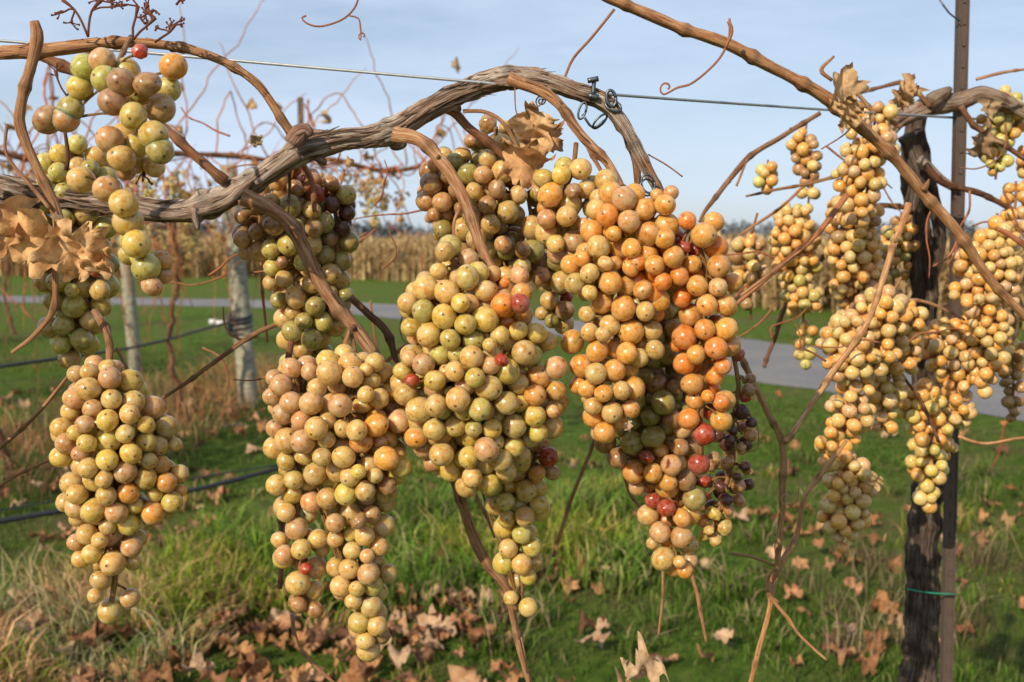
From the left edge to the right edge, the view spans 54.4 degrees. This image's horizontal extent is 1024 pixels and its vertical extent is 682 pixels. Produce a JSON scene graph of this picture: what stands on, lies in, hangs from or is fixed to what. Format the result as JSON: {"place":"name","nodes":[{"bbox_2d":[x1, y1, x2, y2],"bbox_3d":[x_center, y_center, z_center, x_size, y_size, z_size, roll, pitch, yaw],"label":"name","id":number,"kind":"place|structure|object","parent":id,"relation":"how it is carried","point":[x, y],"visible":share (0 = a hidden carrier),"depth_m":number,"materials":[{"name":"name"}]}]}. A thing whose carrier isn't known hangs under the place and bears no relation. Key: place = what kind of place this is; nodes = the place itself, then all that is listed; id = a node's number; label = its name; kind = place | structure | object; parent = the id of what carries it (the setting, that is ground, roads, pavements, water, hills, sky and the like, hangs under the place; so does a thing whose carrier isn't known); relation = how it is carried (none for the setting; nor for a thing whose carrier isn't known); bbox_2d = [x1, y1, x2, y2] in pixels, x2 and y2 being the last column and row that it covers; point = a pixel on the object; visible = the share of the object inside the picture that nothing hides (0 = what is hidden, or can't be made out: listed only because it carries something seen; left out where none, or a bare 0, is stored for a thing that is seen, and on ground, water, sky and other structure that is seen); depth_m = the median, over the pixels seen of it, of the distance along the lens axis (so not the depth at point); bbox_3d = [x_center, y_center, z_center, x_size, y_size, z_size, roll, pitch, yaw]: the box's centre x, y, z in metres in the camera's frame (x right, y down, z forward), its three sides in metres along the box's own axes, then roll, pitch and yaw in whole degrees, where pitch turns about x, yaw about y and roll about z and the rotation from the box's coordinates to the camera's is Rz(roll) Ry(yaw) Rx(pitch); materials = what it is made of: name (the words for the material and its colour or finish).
{"place":"outdoors","nodes":[
{"label":"outdoors","id":0,"kind":"place"},
{"bbox_2d":[0,517,274,681],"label":"dry grass","id":1,"kind":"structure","parent":0,"point":[75,582],"depth_m":3.72,"materials":[{"name":"beige plant"}]},
{"bbox_2d":[0,464,277,523],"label":"drip hose","id":2,"kind":"object","parent":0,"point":[57,511],"visible":0.44,"depth_m":3.64,"materials":[{"name":"black plastic"}]},
{"bbox_2d":[0,346,285,502],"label":"dry grass","id":3,"kind":"structure","parent":0,"point":[26,444],"depth_m":7.99,"materials":[{"name":"brown plant"}]},
{"bbox_2d":[0,0,518,277],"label":"grapevine","id":4,"kind":"object","parent":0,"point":[251,104],"visible":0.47,"depth_m":5.50,"materials":[{"name":"plant"}]},
{"bbox_2d":[91,463,722,647],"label":"tall grass","id":5,"kind":"structure","parent":0,"point":[438,521],"depth_m":4.41,"materials":[{"name":"green plant"}]},
{"bbox_2d":[0,238,1023,681],"bbox_3d":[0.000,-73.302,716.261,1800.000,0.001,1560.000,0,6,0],"label":"ground","id":6,"kind":"structure","parent":0,"point":[384,290],"depth_m":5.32,"materials":[{"name":"green plant"}]},
{"bbox_2d":[0,235,114,334],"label":"grapevine","id":7,"kind":"object","parent":6,"relation":"on","point":[12,328],"visible":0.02,"depth_m":15.30,"materials":[{"name":"plant"}]},
{"bbox_2d":[2,162,178,359],"bbox_3d":[-5.746,-0.673,8.845,1.698,2.639,8.787,1,6,13],"label":"grapevine","id":8,"kind":"object","parent":6,"relation":"on","point":[112,242],"visible":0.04,"depth_m":11.12,"materials":[{"name":"plant"}]},
{"bbox_2d":[0,201,211,240],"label":"distant trees","id":9,"kind":"object","parent":6,"relation":"on","point":[166,226],"visible":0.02,"depth_m":76.35,"materials":[{"name":"plant"}]},
{"bbox_2d":[117,236,141,372],"bbox_3d":[-4.218,-0.541,10.950,0.232,2.007,0.146,0,6,0],"label":"wooden post","id":10,"kind":"object","parent":6,"relation":"on","point":[130,311],"visible":0.46,"depth_m":10.93,"materials":[{"name":"grey wood"}]},
{"bbox_2d":[0,76,285,476],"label":"grapevine","id":11,"kind":"object","parent":6,"relation":"on","point":[192,238],"visible":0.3,"depth_m":7.99,"materials":[{"name":"plant"}]},
{"bbox_2d":[209,164,258,408],"bbox_3d":[-2.421,-0.430,8.815,0.406,2.248,0.384,1,6,8],"label":"wooden post","id":12,"kind":"object","parent":6,"relation":"on","point":[244,352],"visible":0.77,"depth_m":8.74,"materials":[{"name":"grey wood"}]},
{"bbox_2d":[0,322,227,368],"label":"drip hose","id":13,"kind":"object","parent":12,"relation":"attached to","point":[96,353],"visible":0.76,"depth_m":7.13,"materials":[{"name":"black plastic"}]},
{"bbox_2d":[297,97,304,330],"bbox_3d":[-1.459,-0.434,7.009,0.040,2.508,0.044,0,6,0],"label":"steel post","id":14,"kind":"object","parent":6,"relation":"on","point":[300,103],"visible":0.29,"depth_m":6.87,"materials":[{"name":"grey metal"}]},
{"bbox_2d":[0,384,1023,681],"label":"fallen leaves","id":15,"kind":"object","parent":6,"relation":"on","point":[252,664],"visible":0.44,"depth_m":3.71,"materials":[{"name":"brown plant"}]},
{"bbox_2d":[0,447,1023,681],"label":"tall grass","id":16,"kind":"structure","parent":6,"relation":"on","point":[499,636],"depth_m":4.03,"materials":[{"name":"plant"}]},
{"bbox_2d":[0,0,1023,681],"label":"grapevine","id":17,"kind":"object","parent":6,"relation":"on","point":[300,148],"visible":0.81,"depth_m":0.90,"materials":[{"name":"brown plant"}]},
{"bbox_2d":[0,196,39,257],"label":"dried leaf","id":18,"kind":"object","parent":17,"relation":"attached to","point":[9,205],"visible":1,"depth_m":0.80,"materials":[{"name":"brown plant"}]},
{"bbox_2d":[0,208,57,278],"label":"dried leaf","id":19,"kind":"object","parent":17,"relation":"attached to","point":[33,228],"visible":0.84,"depth_m":0.79,"materials":[{"name":"brown plant"}]},
{"bbox_2d":[29,210,114,281],"bbox_3d":[-0.333,-0.072,0.759,0.053,0.055,0.050,0,6,0],"label":"dried leaf","id":20,"kind":"object","parent":17,"relation":"attached to","point":[61,247],"visible":1,"depth_m":0.76,"materials":[{"name":"brown plant"}]},
{"bbox_2d":[33,134,122,368],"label":"grape cluster","id":21,"kind":"object","parent":17,"relation":"attached to","point":[78,301],"visible":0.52,"depth_m":0.92,"materials":[{"name":"food"}]},
{"bbox_2d":[78,243,111,271],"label":"dried leaf","id":22,"kind":"object","parent":17,"relation":"attached to","point":[100,263],"visible":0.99,"depth_m":0.77,"materials":[{"name":"brown plant"}]},
{"bbox_2d":[32,35,187,295],"bbox_3d":[-0.311,-0.142,0.756,0.095,0.213,0.166,-4,7,-35],"label":"grape cluster","id":23,"kind":"object","parent":17,"relation":"attached to","point":[126,88],"visible":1,"depth_m":0.72,"materials":[{"name":"food"}]},
{"bbox_2d":[49,318,188,624],"bbox_3d":[-0.324,0.110,0.816,0.096,0.253,0.094,-6,8,-44],"label":"grape cluster","id":24,"kind":"object","parent":17,"relation":"attached to","point":[112,445],"visible":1,"depth_m":0.80,"materials":[{"name":"food"}]},
{"bbox_2d":[247,135,262,147],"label":"dried leaf","id":25,"kind":"object","parent":17,"relation":"attached to","point":[255,141],"visible":1,"depth_m":1.23,"materials":[{"name":"brown plant"}]},
{"bbox_2d":[232,168,359,363],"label":"grape cluster","id":26,"kind":"object","parent":17,"relation":"attached to","point":[300,305],"visible":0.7,"depth_m":0.95,"materials":[{"name":"food"}]},
{"bbox_2d":[262,329,427,661],"bbox_3d":[-0.134,0.130,0.808,0.121,0.272,0.094,-3,7,-30],"label":"grape cluster","id":27,"kind":"object","parent":17,"relation":"attached to","point":[337,429],"visible":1,"depth_m":0.79,"materials":[{"name":"food"}]},
{"bbox_2d":[343,156,355,168],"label":"dried leaf","id":28,"kind":"object","parent":17,"relation":"attached to","point":[348,162],"visible":1,"depth_m":1.28,"materials":[{"name":"beige plant"}]},
{"bbox_2d":[424,215,438,228],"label":"dried leaf","id":29,"kind":"object","parent":17,"relation":"attached to","point":[428,221],"visible":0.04,"depth_m":1.48,"materials":[{"name":"plant"}]},
{"bbox_2d":[389,234,567,497],"bbox_3d":[-0.027,0.021,0.804,0.147,0.215,0.118,0,6,0],"label":"grape cluster","id":30,"kind":"object","parent":17,"relation":"attached to","point":[480,400],"visible":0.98,"depth_m":0.78,"materials":[{"name":"food"}]},
{"bbox_2d":[415,115,574,334],"bbox_3d":[-0.013,-0.111,0.963,0.160,0.211,0.092,0,6,0],"label":"grape cluster","id":31,"kind":"object","parent":17,"relation":"attached to","point":[507,226],"visible":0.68,"depth_m":0.94,"materials":[{"name":"food"}]},
{"bbox_2d":[481,439,559,616],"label":"grape cluster","id":32,"kind":"object","parent":17,"relation":"attached to","point":[515,530],"visible":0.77,"depth_m":0.87,"materials":[{"name":"plant"}]},
{"bbox_2d":[496,137,555,194],"bbox_3d":[0.012,-0.145,0.827,0.052,0.049,0.048,0,6,0],"label":"dried leaf","id":33,"kind":"object","parent":17,"relation":"attached to","point":[523,164],"visible":0.99,"depth_m":0.84,"materials":[{"name":"brown plant"}]},
{"bbox_2d":[508,100,559,151],"bbox_3d":[0.018,-0.182,0.842,0.043,0.042,0.040,0,6,0],"label":"dried leaf","id":34,"kind":"object","parent":17,"relation":"attached to","point":[524,127],"visible":0.96,"depth_m":0.84,"materials":[{"name":"brown plant"}]},
{"bbox_2d":[524,120,564,159],"bbox_3d":[0.026,-0.171,0.854,0.037,0.036,0.031,0,6,0],"label":"dried leaf","id":35,"kind":"object","parent":17,"relation":"attached to","point":[555,133],"visible":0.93,"depth_m":0.85,"materials":[{"name":"brown plant"}]},
{"bbox_2d":[533,142,618,264],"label":"grape cluster","id":36,"kind":"object","parent":17,"relation":"attached to","point":[560,206],"visible":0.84,"depth_m":0.81,"materials":[{"name":"plant"}]},
{"bbox_2d":[560,181,669,443],"bbox_3d":[0.084,-0.023,0.809,0.090,0.212,0.068,0,6,0],"label":"grape cluster","id":37,"kind":"object","parent":17,"relation":"attached to","point":[615,211],"visible":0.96,"depth_m":0.79,"materials":[{"name":"plant"}]},
{"bbox_2d":[624,420,633,431],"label":"dried leaf","id":38,"kind":"object","parent":17,"relation":"attached to","point":[628,425],"visible":1,"depth_m":0.79,"materials":[{"name":"beige plant"}]},
{"bbox_2d":[594,290,705,578],"bbox_3d":[0.127,0.072,0.883,0.083,0.287,0.082,-5,8,-42],"label":"grape cluster","id":39,"kind":"object","parent":17,"relation":"attached to","point":[653,451],"visible":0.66,"depth_m":0.87,"materials":[{"name":"plant"}]},
{"bbox_2d":[622,185,742,474],"bbox_3d":[0.136,-0.007,0.805,0.090,0.235,0.077,3,7,29],"label":"grape cluster","id":40,"kind":"object","parent":17,"relation":"attached to","point":[703,341],"visible":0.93,"depth_m":0.79,"materials":[{"name":"plant"}]},
{"bbox_2d":[696,349,757,546],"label":"grape cluster","id":41,"kind":"object","parent":17,"relation":"attached to","point":[731,443],"visible":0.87,"depth_m":0.89,"materials":[{"name":"plant"}]},
{"bbox_2d":[728,213,770,319],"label":"grape cluster","id":42,"kind":"object","parent":17,"relation":"attached to","point":[754,267],"visible":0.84,"depth_m":1.44,"materials":[{"name":"plant"}]},
{"bbox_2d":[753,160,778,194],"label":"grape cluster","id":43,"kind":"object","parent":17,"relation":"attached to","point":[768,171],"visible":1,"depth_m":1.57,"materials":[{"name":"plant"}]},
{"bbox_2d":[768,201,824,369],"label":"grape cluster","id":44,"kind":"object","parent":17,"relation":"attached to","point":[790,234],"visible":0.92,"depth_m":1.48,"materials":[{"name":"plant"}]},
{"bbox_2d":[786,124,822,212],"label":"grape cluster","id":45,"kind":"object","parent":17,"relation":"attached to","point":[801,144],"visible":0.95,"depth_m":1.52,"materials":[{"name":"plant"}]},
{"bbox_2d":[829,93,867,133],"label":"dried leaf","id":46,"kind":"object","parent":17,"relation":"attached to","point":[851,107],"visible":1,"depth_m":1.02,"materials":[{"name":"beige plant"}]},
{"bbox_2d":[830,62,870,105],"bbox_3d":[0.338,-0.262,1.021,0.048,0.048,0.041,-2,6,-18],"label":"dried leaf","id":47,"kind":"object","parent":17,"relation":"attached to","point":[846,82],"visible":0.96,"depth_m":1.02,"materials":[{"name":"beige plant"}]},
{"bbox_2d":[823,188,884,312],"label":"grape cluster","id":48,"kind":"object","parent":17,"relation":"attached to","point":[857,264],"visible":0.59,"depth_m":1.40,"materials":[{"name":"plant"}]},
{"bbox_2d":[814,277,913,553],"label":"grape cluster","id":49,"kind":"object","parent":17,"relation":"attached to","point":[850,494],"visible":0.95,"depth_m":1.25,"materials":[{"name":"plant"}]},
{"bbox_2d":[831,101,899,227],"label":"grape cluster","id":50,"kind":"object","parent":17,"relation":"attached to","point":[859,170],"visible":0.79,"depth_m":1.27,"materials":[{"name":"plant"}]},
{"bbox_2d":[864,474,882,491],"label":"dried leaf","id":51,"kind":"object","parent":17,"relation":"attached to","point":[873,483],"visible":1,"depth_m":1.22,"materials":[{"name":"beige plant"}]},
{"bbox_2d":[862,288,928,433],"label":"grape cluster","id":52,"kind":"object","parent":17,"relation":"attached to","point":[890,396],"visible":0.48,"depth_m":1.30,"materials":[{"name":"plant"}]},
{"bbox_2d":[880,213,919,294],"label":"grape cluster","id":53,"kind":"object","parent":17,"relation":"attached to","point":[905,245],"visible":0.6,"depth_m":1.53,"materials":[{"name":"plant"}]},
{"bbox_2d":[888,89,914,110],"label":"dried leaf","id":54,"kind":"object","parent":17,"relation":"attached to","point":[906,97],"visible":0.98,"depth_m":1.27,"materials":[{"name":"brown plant"}]},
{"bbox_2d":[898,73,930,108],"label":"dried leaf","id":55,"kind":"object","parent":17,"relation":"attached to","point":[907,83],"visible":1,"depth_m":1.27,"materials":[{"name":"beige plant"}]},
{"bbox_2d":[892,373,953,513],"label":"grape cluster","id":56,"kind":"object","parent":17,"relation":"attached to","point":[925,447],"visible":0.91,"depth_m":1.36,"materials":[{"name":"plant"}]},
{"bbox_2d":[921,317,979,461],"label":"grape cluster","id":57,"kind":"object","parent":17,"relation":"attached to","point":[952,346],"visible":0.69,"depth_m":1.38,"materials":[{"name":"plant"}]},
{"bbox_2d":[963,118,1004,161],"bbox_3d":[0.651,-0.278,1.373,0.047,0.062,0.048,0,6,0],"label":"dried leaf","id":58,"kind":"object","parent":17,"relation":"attached to","point":[982,142],"visible":1,"depth_m":1.37,"materials":[{"name":"beige plant"}]},
{"bbox_2d":[948,213,1022,398],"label":"grape cluster","id":59,"kind":"object","parent":17,"relation":"attached to","point":[990,335],"visible":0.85,"depth_m":1.33,"materials":[{"name":"plant"}]},
{"bbox_2d":[977,99,1002,119],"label":"dried leaf","id":60,"kind":"object","parent":17,"relation":"attached to","point":[990,109],"visible":1,"depth_m":1.39,"materials":[{"name":"beige plant"}]},
{"bbox_2d":[998,320,1023,421],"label":"grape cluster","id":61,"kind":"object","parent":17,"relation":"attached to","point":[1011,402],"visible":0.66,"depth_m":1.46,"materials":[{"name":"plant"}]},
{"bbox_2d":[1000,181,1023,232],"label":"grape cluster","id":62,"kind":"object","parent":17,"relation":"attached to","point":[1009,188],"visible":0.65,"depth_m":1.38,"materials":[{"name":"plant"}]},
{"bbox_2d":[152,218,1023,239],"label":"distant trees","id":63,"kind":"object","parent":6,"relation":"on","point":[383,231],"visible":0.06,"depth_m":269.54,"materials":[{"name":"plant"}]},
{"bbox_2d":[614,666,631,681],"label":"dried leaf","id":64,"kind":"object","parent":6,"relation":"on","point":[619,678],"visible":1,"depth_m":0.99,"materials":[{"name":"beige plant"}]},
{"bbox_2d":[620,631,668,681],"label":"dried leaf","id":65,"kind":"object","parent":6,"relation":"on","point":[652,669],"visible":1,"depth_m":0.98,"materials":[{"name":"beige plant"}]},
{"bbox_2d":[906,0,969,681],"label":"steel post","id":66,"kind":"object","parent":6,"relation":"on","point":[961,17],"visible":0.77,"depth_m":1.48,"materials":[{"name":"grey metal"}]},
{"bbox_2d":[0,39,1023,121],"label":"trellis wire","id":67,"kind":"object","parent":66,"relation":"attached to","point":[474,81],"visible":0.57,"depth_m":0.88,"materials":[{"name":"grey metal"}]},
{"bbox_2d":[577,76,655,196],"bbox_3d":[0.092,-0.176,0.858,0.070,0.104,0.021,3,7,28],"label":"wire tensioner","id":68,"kind":"object","parent":67,"relation":"attached to","point":[592,94],"visible":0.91,"depth_m":0.86,"materials":[{"name":"metal"}]},
{"bbox_2d":[889,86,1023,681],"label":"grapevine","id":69,"kind":"object","parent":6,"relation":"on","point":[920,647],"visible":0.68,"depth_m":1.54,"materials":[{"name":"brown plant"}]},
{"bbox_2d":[976,85,1023,179],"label":"grape cluster","id":70,"kind":"object","parent":69,"relation":"attached to","point":[1015,126],"visible":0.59,"depth_m":1.46,"materials":[{"name":"plant"}]},
{"bbox_2d":[1016,145,1023,205],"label":"grape cluster","id":71,"kind":"object","parent":69,"relation":"attached to","point":[1020,166],"visible":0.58,"depth_m":1.48,"materials":[{"name":"plant"}]},
{"bbox_2d":[991,392,1018,467],"bbox_3d":[3.970,-0.257,5.755,5.762,2.444,1.907,-5,8,-42],"label":"grapevine","id":72,"kind":"object","parent":6,"relation":"on","point":[1001,438],"visible":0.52,"depth_m":4.56,"materials":[{"name":"plant"}]},
{"bbox_2d":[0,224,1023,328],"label":"corn field","id":73,"kind":"structure","parent":0,"point":[367,255],"depth_m":34.08,"materials":[{"name":"beige plant"}]},
{"bbox_2d":[0,296,1023,420],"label":"road","id":74,"kind":"structure","parent":0,"point":[783,367],"depth_m":11.92,"materials":[{"name":"grey asphalt"}]},
{"bbox_2d":[0,0,1023,237],"label":"sky","id":75,"kind":"structure","parent":0,"point":[884,40],"materials":[{"name":"blue"}]},
{"bbox_2d":[773,503,1023,670],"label":"dry grass","id":76,"kind":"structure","parent":0,"point":[979,558],"depth_m":3.99,"materials":[{"name":"plant"}]}
]}

